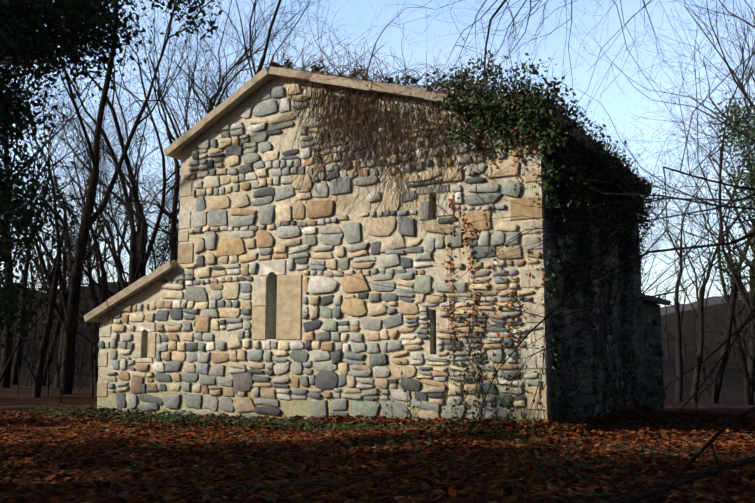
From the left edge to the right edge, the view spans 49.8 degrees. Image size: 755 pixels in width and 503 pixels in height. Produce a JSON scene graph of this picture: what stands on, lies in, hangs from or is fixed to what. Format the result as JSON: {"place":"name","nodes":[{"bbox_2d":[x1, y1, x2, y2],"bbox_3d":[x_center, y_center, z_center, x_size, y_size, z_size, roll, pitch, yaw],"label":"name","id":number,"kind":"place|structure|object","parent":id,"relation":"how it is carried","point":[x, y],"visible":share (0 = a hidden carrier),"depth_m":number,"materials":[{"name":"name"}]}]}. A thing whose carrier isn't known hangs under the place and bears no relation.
{"place":"outdoors","nodes":[
{"label":"outdoors","id":0,"kind":"place"},
{"bbox_2d":[0,0,107,309],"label":"evergreen limbs","id":1,"kind":"object","parent":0,"point":[25,33],"visible":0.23,"depth_m":8.33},
{"bbox_2d":[0,282,754,502],"bbox_3d":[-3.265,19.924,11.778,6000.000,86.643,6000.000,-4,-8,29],"label":"ground","id":2,"kind":"structure","parent":0,"point":[732,391],"depth_m":16.53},
{"bbox_2d":[6,306,51,396],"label":"tree","id":3,"kind":"object","parent":2,"relation":"on","point":[18,359],"visible":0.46,"depth_m":35.61,"materials":[{"name":"plant"}]},
{"bbox_2d":[1,278,58,369],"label":"tree","id":4,"kind":"object","parent":2,"relation":"on","point":[34,344],"visible":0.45,"depth_m":37.56,"materials":[{"name":"plant"}]},
{"bbox_2d":[3,281,63,382],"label":"tree","id":5,"kind":"object","parent":2,"relation":"on","point":[33,347],"visible":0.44,"depth_m":47.42,"materials":[{"name":"plant"}]},
{"bbox_2d":[13,272,57,386],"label":"tree","id":6,"kind":"object","parent":2,"relation":"on","point":[31,346],"visible":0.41,"depth_m":50.53,"materials":[{"name":"brown plant"}]},
{"bbox_2d":[2,228,72,377],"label":"tree","id":7,"kind":"object","parent":2,"relation":"on","point":[28,326],"visible":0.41,"depth_m":32.90,"materials":[{"name":"brown plant"}]},
{"bbox_2d":[0,88,95,240],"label":"tree","id":8,"kind":"object","parent":2,"relation":"on","point":[47,150],"visible":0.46,"depth_m":40.90,"materials":[{"name":"brown plant"}]},
{"bbox_2d":[21,319,81,402],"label":"tree","id":9,"kind":"object","parent":2,"relation":"on","point":[55,365],"visible":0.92,"depth_m":29.07,"materials":[{"name":"brown plant"}]},
{"bbox_2d":[13,149,96,381],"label":"tree","id":10,"kind":"object","parent":2,"relation":"on","point":[62,264],"visible":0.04,"depth_m":70.51,"materials":[{"name":"green plant"}]},
{"bbox_2d":[11,228,99,335],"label":"tree","id":11,"kind":"object","parent":2,"relation":"on","point":[30,294],"visible":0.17,"depth_m":64.48,"materials":[{"name":"brown plant"}]},
{"bbox_2d":[2,73,109,387],"bbox_3d":[-21.827,-1.912,51.444,11.980,21.644,10.782,-5,-15,21],"label":"tree","id":12,"kind":"object","parent":2,"relation":"on","point":[62,319],"visible":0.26,"depth_m":51.55,"materials":[{"name":"brown plant"}]},
{"bbox_2d":[11,105,107,383],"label":"tree","id":13,"kind":"object","parent":2,"relation":"on","point":[66,263],"visible":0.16,"depth_m":59.78,"materials":[{"name":"green plant"}]},
{"bbox_2d":[2,224,116,386],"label":"tree","id":14,"kind":"object","parent":2,"relation":"on","point":[96,372],"visible":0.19,"depth_m":62.88,"materials":[{"name":"brown plant"}]},
{"bbox_2d":[0,95,124,228],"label":"tree","id":15,"kind":"object","parent":2,"relation":"on","point":[48,177],"visible":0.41,"depth_m":28.44,"materials":[{"name":"brown plant"}]},
{"bbox_2d":[40,243,86,396],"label":"tree","id":16,"kind":"object","parent":2,"relation":"on","point":[48,384],"visible":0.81,"depth_m":35.83,"materials":[{"name":"brown plant"}]},
{"bbox_2d":[43,275,85,382],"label":"tree","id":17,"kind":"object","parent":2,"relation":"on","point":[57,339],"visible":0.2,"depth_m":54.28,"materials":[{"name":"brown plant"}]},
{"bbox_2d":[0,61,145,175],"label":"tree","id":18,"kind":"object","parent":2,"relation":"on","point":[50,111],"visible":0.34,"depth_m":31.72,"materials":[{"name":"brown plant"}]},
{"bbox_2d":[12,116,136,337],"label":"tree","id":19,"kind":"object","parent":2,"relation":"on","point":[93,298],"visible":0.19,"depth_m":60.81,"materials":[{"name":"brown plant"}]},
{"bbox_2d":[0,77,157,382],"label":"tree","id":20,"kind":"object","parent":2,"relation":"on","point":[10,359],"visible":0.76,"depth_m":36.01,"materials":[{"name":"brown plant"}]},
{"bbox_2d":[56,188,106,336],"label":"tree","id":21,"kind":"object","parent":2,"relation":"on","point":[86,274],"visible":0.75,"depth_m":35.43,"materials":[{"name":"brown plant"}]},
{"bbox_2d":[0,1,165,387],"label":"tree","id":22,"kind":"object","parent":2,"relation":"on","point":[5,382],"visible":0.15,"depth_m":46.06,"materials":[{"name":"green plant"}]},
{"bbox_2d":[35,181,132,397],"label":"tree","id":23,"kind":"object","parent":2,"relation":"on","point":[92,377],"visible":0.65,"depth_m":35.46,"materials":[{"name":"brown plant"}]},
{"bbox_2d":[13,160,155,385],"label":"tree","id":24,"kind":"object","parent":2,"relation":"on","point":[56,332],"visible":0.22,"depth_m":56.80,"materials":[{"name":"brown plant"}]},
{"bbox_2d":[0,88,169,388],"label":"tree","id":25,"kind":"object","parent":2,"relation":"on","point":[64,296],"visible":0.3,"depth_m":51.51,"materials":[{"name":"brown plant"}]},
{"bbox_2d":[0,45,171,301],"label":"tree","id":26,"kind":"object","parent":2,"relation":"on","point":[94,254],"visible":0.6,"depth_m":38.97,"materials":[{"name":"brown plant"}]},
{"bbox_2d":[75,273,98,380],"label":"tree","id":27,"kind":"object","parent":2,"relation":"on","point":[87,344],"visible":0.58,"depth_m":45.84,"materials":[{"name":"brown plant"}]},
{"bbox_2d":[2,91,173,320],"bbox_3d":[-18.259,-1.333,50.640,14.012,20.683,13.107,6,-9,-39],"label":"tree","id":28,"kind":"object","parent":2,"relation":"on","point":[87,273],"visible":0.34,"depth_m":50.92,"materials":[{"name":"brown plant"}]},
{"bbox_2d":[54,236,126,386],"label":"tree","id":29,"kind":"object","parent":2,"relation":"on","point":[87,325],"visible":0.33,"depth_m":59.01,"materials":[{"name":"brown plant"}]},
{"bbox_2d":[53,184,128,340],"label":"sapling","id":30,"kind":"object","parent":2,"relation":"on","point":[96,273],"visible":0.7,"depth_m":29.63,"materials":[{"name":"brown plant"}]},
{"bbox_2d":[3,15,182,177],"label":"tree","id":31,"kind":"object","parent":2,"relation":"on","point":[53,135],"visible":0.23,"depth_m":48.26,"materials":[{"name":"brown plant"}]},
{"bbox_2d":[76,237,110,352],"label":"tree","id":32,"kind":"object","parent":2,"relation":"on","point":[94,290],"visible":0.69,"depth_m":32.11,"materials":[{"name":"brown plant"}]},
{"bbox_2d":[11,75,178,384],"bbox_3d":[-22.623,-0.563,64.030,15.901,22.760,16.965,-4,-8,29],"label":"tree","id":33,"kind":"object","parent":2,"relation":"on","point":[14,378],"visible":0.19,"depth_m":60.90,"materials":[{"name":"brown plant"}]},
{"bbox_2d":[11,80,178,279],"bbox_3d":[-21.181,-2.351,62.296,14.451,26.411,16.916,5,-9,-38],"label":"tree","id":34,"kind":"object","parent":2,"relation":"on","point":[124,242],"visible":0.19,"depth_m":62.21,"materials":[{"name":"brown plant"}]},
{"bbox_2d":[70,244,124,354],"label":"tree","id":35,"kind":"object","parent":2,"relation":"on","point":[100,292],"visible":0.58,"depth_m":33.67,"materials":[{"name":"brown plant"}]},
{"bbox_2d":[10,7,187,288],"bbox_3d":[-17.321,-4.413,43.541,12.044,24.602,10.251,-6,-9,43],"label":"tree","id":36,"kind":"object","parent":2,"relation":"on","point":[132,269],"visible":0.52,"depth_m":42.77,"materials":[{"name":"brown plant"}]},
{"bbox_2d":[58,126,148,290],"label":"tree","id":37,"kind":"object","parent":2,"relation":"on","point":[118,245],"visible":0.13,"depth_m":93.85,"materials":[{"name":"brown plant"}]},
{"bbox_2d":[2,65,210,397],"bbox_3d":[-13.123,-2.227,31.095,12.402,16.311,8.955,-6,-9,39],"label":"tree","id":38,"kind":"object","parent":2,"relation":"on","point":[53,279],"visible":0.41,"depth_m":32.18,"materials":[{"name":"brown plant"}]},
{"bbox_2d":[46,89,171,303],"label":"tree","id":39,"kind":"object","parent":2,"relation":"on","point":[109,200],"visible":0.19,"depth_m":95.86,"materials":[{"name":"brown plant"}]},
{"bbox_2d":[0,0,222,149],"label":"evergreen tree","id":40,"kind":"object","parent":2,"relation":"on","point":[191,9],"visible":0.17,"depth_m":9.24,"materials":[{"name":"green plant"}]},
{"bbox_2d":[0,0,163,353],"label":"evergreen sprays","id":41,"kind":"object","parent":40,"relation":"attached to","point":[94,39],"visible":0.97,"depth_m":8.33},
{"bbox_2d":[50,64,179,286],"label":"tree","id":42,"kind":"object","parent":2,"relation":"on","point":[145,242],"visible":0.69,"depth_m":36.46,"materials":[{"name":"brown plant"}]},
{"bbox_2d":[31,13,221,280],"bbox_3d":[-13.121,-3.237,45.520,16.338,23.349,14.397,-1,-14,-1],"label":"tree","id":43,"kind":"object","parent":2,"relation":"on","point":[132,219],"visible":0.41,"depth_m":42.72,"materials":[{"name":"brown plant"}]},
{"bbox_2d":[104,107,177,293],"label":"tree","id":44,"kind":"object","parent":2,"relation":"on","point":[121,247],"visible":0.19,"depth_m":66.07,"materials":[{"name":"brown plant"}]},
{"bbox_2d":[113,145,169,254],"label":"tree","id":45,"kind":"object","parent":2,"relation":"on","point":[144,207],"visible":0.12,"depth_m":80.96,"materials":[{"name":"brown plant"}]},
{"bbox_2d":[23,1,278,279],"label":"tree","id":46,"kind":"object","parent":2,"relation":"on","point":[142,241],"visible":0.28,"depth_m":42.62,"materials":[{"name":"brown plant"}]},
{"bbox_2d":[140,155,177,270],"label":"tree","id":47,"kind":"object","parent":2,"relation":"on","point":[159,243],"visible":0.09,"depth_m":65.96,"materials":[{"name":"plant"}]},
{"bbox_2d":[99,5,220,252],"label":"tree","id":48,"kind":"object","parent":2,"relation":"on","point":[171,113],"visible":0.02,"depth_m":35.67,"materials":[{"name":"plant"}]},
{"bbox_2d":[74,3,247,260],"bbox_3d":[-11.251,-4.466,48.000,11.448,25.838,13.260,-4,-8,29],"label":"tree","id":49,"kind":"object","parent":2,"relation":"on","point":[176,167],"visible":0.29,"depth_m":45.53,"materials":[{"name":"brown plant"}]},
{"bbox_2d":[51,0,277,394],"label":"tree","id":50,"kind":"object","parent":2,"relation":"on","point":[66,382],"visible":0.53,"depth_m":37.63,"materials":[{"name":"brown plant"}]},
{"bbox_2d":[121,26,233,256],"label":"tree","id":51,"kind":"object","parent":2,"relation":"on","point":[176,128],"visible":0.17,"depth_m":46.88,"materials":[{"name":"brown plant"}]},
{"bbox_2d":[72,0,294,284],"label":"tree","id":52,"kind":"object","parent":2,"relation":"on","point":[173,218],"visible":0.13,"depth_m":30.67,"materials":[{"name":"brown plant"}]},
{"bbox_2d":[61,0,347,177],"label":"tree","id":53,"kind":"object","parent":2,"relation":"on","point":[209,105],"visible":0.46,"depth_m":44.98,"materials":[{"name":"brown plant"}]},
{"bbox_2d":[132,0,363,156],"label":"tree","id":54,"kind":"object","parent":2,"relation":"on","point":[256,57],"visible":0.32,"depth_m":48.55,"materials":[{"name":"brown plant"}]},
{"bbox_2d":[122,0,437,165],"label":"tree","id":55,"kind":"object","parent":2,"relation":"on","point":[269,30],"visible":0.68,"depth_m":29.92,"materials":[{"name":"brown plant"}]},
{"bbox_2d":[132,0,443,131],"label":"tree","id":56,"kind":"object","parent":2,"relation":"on","point":[189,90],"visible":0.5,"depth_m":39.13,"materials":[{"name":"brown plant"}]},
{"bbox_2d":[46,404,664,440],"bbox_3d":[0.163,3.861,18.505,17.323,0.608,8.855,0,-7,-4],"label":"grass strip","id":57,"kind":"object","parent":2,"relation":"on","point":[575,430],"visible":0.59,"depth_m":17.70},
{"bbox_2d":[97,77,644,431],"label":"wall","id":58,"kind":"structure","parent":2,"relation":"on","point":[436,270],"depth_m":18.42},
{"bbox_2d":[97,168,548,410],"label":"cut stone blocks","id":59,"kind":"structure","parent":58,"relation":"attached to","point":[289,309],"depth_m":18.97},
{"bbox_2d":[84,66,647,321],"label":"cornice","id":60,"kind":"structure","parent":58,"relation":"on","point":[253,85],"depth_m":20.07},
{"bbox_2d":[172,61,643,261],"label":"roof tiles","id":61,"kind":"object","parent":60,"relation":"on","point":[273,64],"visible":0.13,"depth_m":18.86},
{"bbox_2d":[98,83,645,428],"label":"stones","id":62,"kind":"object","parent":58,"relation":"on","point":[241,383],"visible":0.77,"depth_m":18.66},
{"bbox_2d":[266,24,660,428],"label":"vines","id":63,"kind":"object","parent":58,"relation":"on","point":[361,112],"visible":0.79,"depth_m":18.05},
{"bbox_2d":[536,81,651,427],"bbox_3d":[5.712,0.474,19.989,0.410,7.242,10.350,-4,-8,29],"label":"wall ivy","id":64,"kind":"object","parent":58,"relation":"on","point":[606,234],"depth_m":18.34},
{"bbox_2d":[0,411,754,502],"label":"leaf litter","id":65,"kind":"object","parent":2,"relation":"on","point":[71,492],"visible":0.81,"depth_m":11.70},
{"bbox_2d":[613,456,754,502],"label":"dead branch","id":66,"kind":"object","parent":65,"relation":"on","point":[681,482],"visible":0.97,"depth_m":7.28,"materials":[{"name":"wood"}]},
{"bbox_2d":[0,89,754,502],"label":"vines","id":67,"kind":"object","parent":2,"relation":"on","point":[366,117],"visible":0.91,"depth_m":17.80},
{"bbox_2d":[8,45,753,502],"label":"ivy leaves","id":68,"kind":"object","parent":2,"relation":"on","point":[484,109],"visible":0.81,"depth_m":16.76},
{"bbox_2d":[284,0,754,502],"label":"tree","id":69,"kind":"object","parent":2,"relation":"on","point":[712,439],"visible":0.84,"depth_m":5.21,"materials":[{"name":"brown plant"}]},
{"bbox_2d":[591,107,679,218],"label":"tree","id":70,"kind":"object","parent":2,"relation":"on","point":[639,142],"visible":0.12,"depth_m":69.73,"materials":[{"name":"brown plant"}]},
{"bbox_2d":[548,0,754,324],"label":"tree","id":71,"kind":"object","parent":2,"relation":"on","point":[743,296],"visible":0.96,"depth_m":12.61,"materials":[{"name":"plant"}]},
{"bbox_2d":[641,301,664,411],"bbox_3d":[6.724,3.486,25.942,3.940,3.600,3.400,-4,-8,29],"label":"annex","id":72,"kind":"object","parent":2,"relation":"on","point":[655,307],"visible":0.07,"depth_m":25.29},
{"bbox_2d":[643,307,664,411],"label":"stones","id":73,"kind":"object","parent":72,"relation":"on","point":[653,332],"visible":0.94,"depth_m":25.00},
{"bbox_2d":[641,295,670,304],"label":"annex roof","id":74,"kind":"structure","parent":72,"relation":"on","point":[657,300],"depth_m":25.02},
{"bbox_2d":[569,8,754,164],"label":"tree","id":75,"kind":"object","parent":2,"relation":"on","point":[692,98],"visible":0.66,"depth_m":38.90,"materials":[{"name":"brown plant"}]},
{"bbox_2d":[641,264,686,359],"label":"tree","id":76,"kind":"object","parent":2,"relation":"on","point":[667,348],"visible":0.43,"depth_m":124.58,"materials":[{"name":"brown plant"}]},
{"bbox_2d":[578,0,754,188],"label":"tree","id":77,"kind":"object","parent":2,"relation":"on","point":[695,84],"visible":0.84,"depth_m":29.36,"materials":[{"name":"brown plant"}]},
{"bbox_2d":[599,103,735,293],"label":"tree","id":78,"kind":"object","parent":2,"relation":"on","point":[667,203],"visible":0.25,"depth_m":76.73,"materials":[{"name":"brown plant"}]},
{"bbox_2d":[640,233,709,344],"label":"tree","id":79,"kind":"object","parent":2,"relation":"on","point":[667,277],"visible":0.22,"depth_m":47.34,"materials":[{"name":"brown plant"}]},
{"bbox_2d":[642,241,711,305],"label":"tree","id":80,"kind":"object","parent":2,"relation":"on","point":[681,275],"visible":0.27,"depth_m":45.44,"materials":[{"name":"brown plant"}]},
{"bbox_2d":[640,176,714,341],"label":"tree","id":81,"kind":"object","parent":2,"relation":"on","point":[668,269],"visible":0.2,"depth_m":67.99,"materials":[{"name":"brown plant"}]},
{"bbox_2d":[658,258,702,353],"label":"tree","id":82,"kind":"object","parent":2,"relation":"on","point":[684,299],"visible":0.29,"depth_m":137.92,"materials":[{"name":"brown plant"}]},
{"bbox_2d":[608,0,754,144],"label":"tree","id":83,"kind":"object","parent":2,"relation":"on","point":[710,59],"visible":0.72,"depth_m":45.61,"materials":[{"name":"brown plant"}]},
{"bbox_2d":[639,134,733,401],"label":"tree","id":84,"kind":"object","parent":2,"relation":"on","point":[679,389],"visible":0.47,"depth_m":60.05,"materials":[{"name":"brown plant"}]},
{"bbox_2d":[619,6,754,194],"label":"tree","id":85,"kind":"object","parent":2,"relation":"on","point":[720,104],"visible":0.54,"depth_m":40.64,"materials":[{"name":"brown plant"}]},
{"bbox_2d":[665,278,721,401],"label":"tree","id":86,"kind":"object","parent":2,"relation":"on","point":[705,385],"visible":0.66,"depth_m":62.38,"materials":[{"name":"brown plant"}]},
{"bbox_2d":[633,0,754,261],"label":"tree","id":87,"kind":"object","parent":2,"relation":"on","point":[702,29],"visible":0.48,"depth_m":38.53,"materials":[{"name":"green plant"}]},
{"bbox_2d":[635,121,754,402],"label":"tree","id":88,"kind":"object","parent":2,"relation":"on","point":[696,375],"visible":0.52,"depth_m":57.27,"materials":[{"name":"brown plant"}]},
{"bbox_2d":[635,61,754,263],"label":"tree","id":89,"kind":"object","parent":2,"relation":"on","point":[702,148],"visible":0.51,"depth_m":72.75,"materials":[{"name":"brown plant"}]},
{"bbox_2d":[637,27,754,404],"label":"tree","id":90,"kind":"object","parent":2,"relation":"on","point":[751,367],"visible":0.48,"depth_m":60.78,"materials":[{"name":"brown plant"}]},
{"bbox_2d":[645,199,749,378],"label":"tree","id":91,"kind":"object","parent":2,"relation":"on","point":[697,314],"visible":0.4,"depth_m":103.49,"materials":[{"name":"brown plant"}]},
{"bbox_2d":[641,57,754,344],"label":"tree","id":92,"kind":"object","parent":2,"relation":"on","point":[740,277],"visible":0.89,"depth_m":25.06,"materials":[{"name":"brown plant"}]},
{"bbox_2d":[683,286,714,356],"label":"tree","id":93,"kind":"object","parent":2,"relation":"on","point":[689,326],"visible":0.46,"depth_m":134.43,"materials":[{"name":"brown plant"}]},
{"bbox_2d":[646,0,754,236],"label":"tree","id":94,"kind":"object","parent":2,"relation":"on","point":[733,75],"visible":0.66,"depth_m":30.37,"materials":[{"name":"brown plant"}]},
{"bbox_2d":[648,70,753,259],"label":"tree","id":95,"kind":"object","parent":2,"relation":"on","point":[711,161],"visible":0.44,"depth_m":72.90,"materials":[{"name":"brown plant"}]},
{"bbox_2d":[652,21,754,403],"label":"tree","id":96,"kind":"object","parent":2,"relation":"on","point":[716,390],"visible":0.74,"depth_m":47.15,"materials":[{"name":"brown plant"}]},
{"bbox_2d":[658,165,749,317],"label":"tree","id":97,"kind":"object","parent":2,"relation":"on","point":[699,252],"visible":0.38,"depth_m":118.51,"materials":[{"name":"brown plant"}]},
{"bbox_2d":[682,290,726,382],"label":"tree","id":98,"kind":"object","parent":2,"relation":"on","point":[705,338],"visible":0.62,"depth_m":98.44,"materials":[{"name":"brown plant"}]},
{"bbox_2d":[660,291,749,314],"bbox_3d":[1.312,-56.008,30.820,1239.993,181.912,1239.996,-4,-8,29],"label":"hill","id":99,"kind":"structure","parent":2,"relation":"on","point":[670,309],"depth_m":598.89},
{"bbox_2d":[662,282,754,352],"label":"tree","id":100,"kind":"object","parent":2,"relation":"on","point":[717,323],"visible":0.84,"depth_m":26.61,"materials":[{"name":"plant"}]},
{"bbox_2d":[668,201,750,294],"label":"tree","id":101,"kind":"object","parent":2,"relation":"on","point":[729,240],"visible":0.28,"depth_m":122.81,"materials":[{"name":"brown plant"}]},
{"bbox_2d":[670,205,754,404],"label":"tree","id":102,"kind":"object","parent":2,"relation":"on","point":[747,397],"visible":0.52,"depth_m":54.93,"materials":[{"name":"brown plant"}]},
{"bbox_2d":[671,0,754,404],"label":"bare tree","id":103,"kind":"object","parent":2,"relation":"on","point":[735,113],"visible":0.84,"depth_m":27.65,"materials":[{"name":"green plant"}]},
{"bbox_2d":[678,0,754,285],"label":"branch","id":104,"kind":"object","parent":2,"relation":"on","point":[739,206],"visible":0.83,"depth_m":17.95,"materials":[{"name":"brown plant"}]},
{"bbox_2d":[687,241,749,327],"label":"tree","id":105,"kind":"object","parent":2,"relation":"on","point":[737,297],"visible":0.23,"depth_m":102.61,"materials":[{"name":"brown plant"}]},
{"bbox_2d":[691,50,753,278],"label":"tree","id":106,"kind":"object","parent":2,"relation":"on","point":[726,162],"visible":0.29,"depth_m":66.80,"materials":[{"name":"brown plant"}]},
{"bbox_2d":[706,271,748,355],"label":"tree","id":107,"kind":"object","parent":2,"relation":"on","point":[733,353],"visible":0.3,"depth_m":130.83,"materials":[{"name":"brown plant"}]},
{"bbox_2d":[707,264,754,342],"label":"tree","id":108,"kind":"object","parent":2,"relation":"on","point":[736,317],"visible":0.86,"depth_m":16.92,"materials":[{"name":"plant"}]},
{"bbox_2d":[712,226,754,389],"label":"tree","id":109,"kind":"object","parent":2,"relation":"on","point":[739,335],"visible":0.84,"depth_m":19.29,"materials":[{"name":"plant"}]},
{"bbox_2d":[716,224,752,362],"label":"tree","id":110,"kind":"object","parent":2,"relation":"on","point":[741,334],"visible":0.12,"depth_m":122.06,"materials":[{"name":"brown plant"}]},
{"bbox_2d":[0,0,754,306],"label":"sky","id":111,"kind":"structure","parent":0,"point":[351,12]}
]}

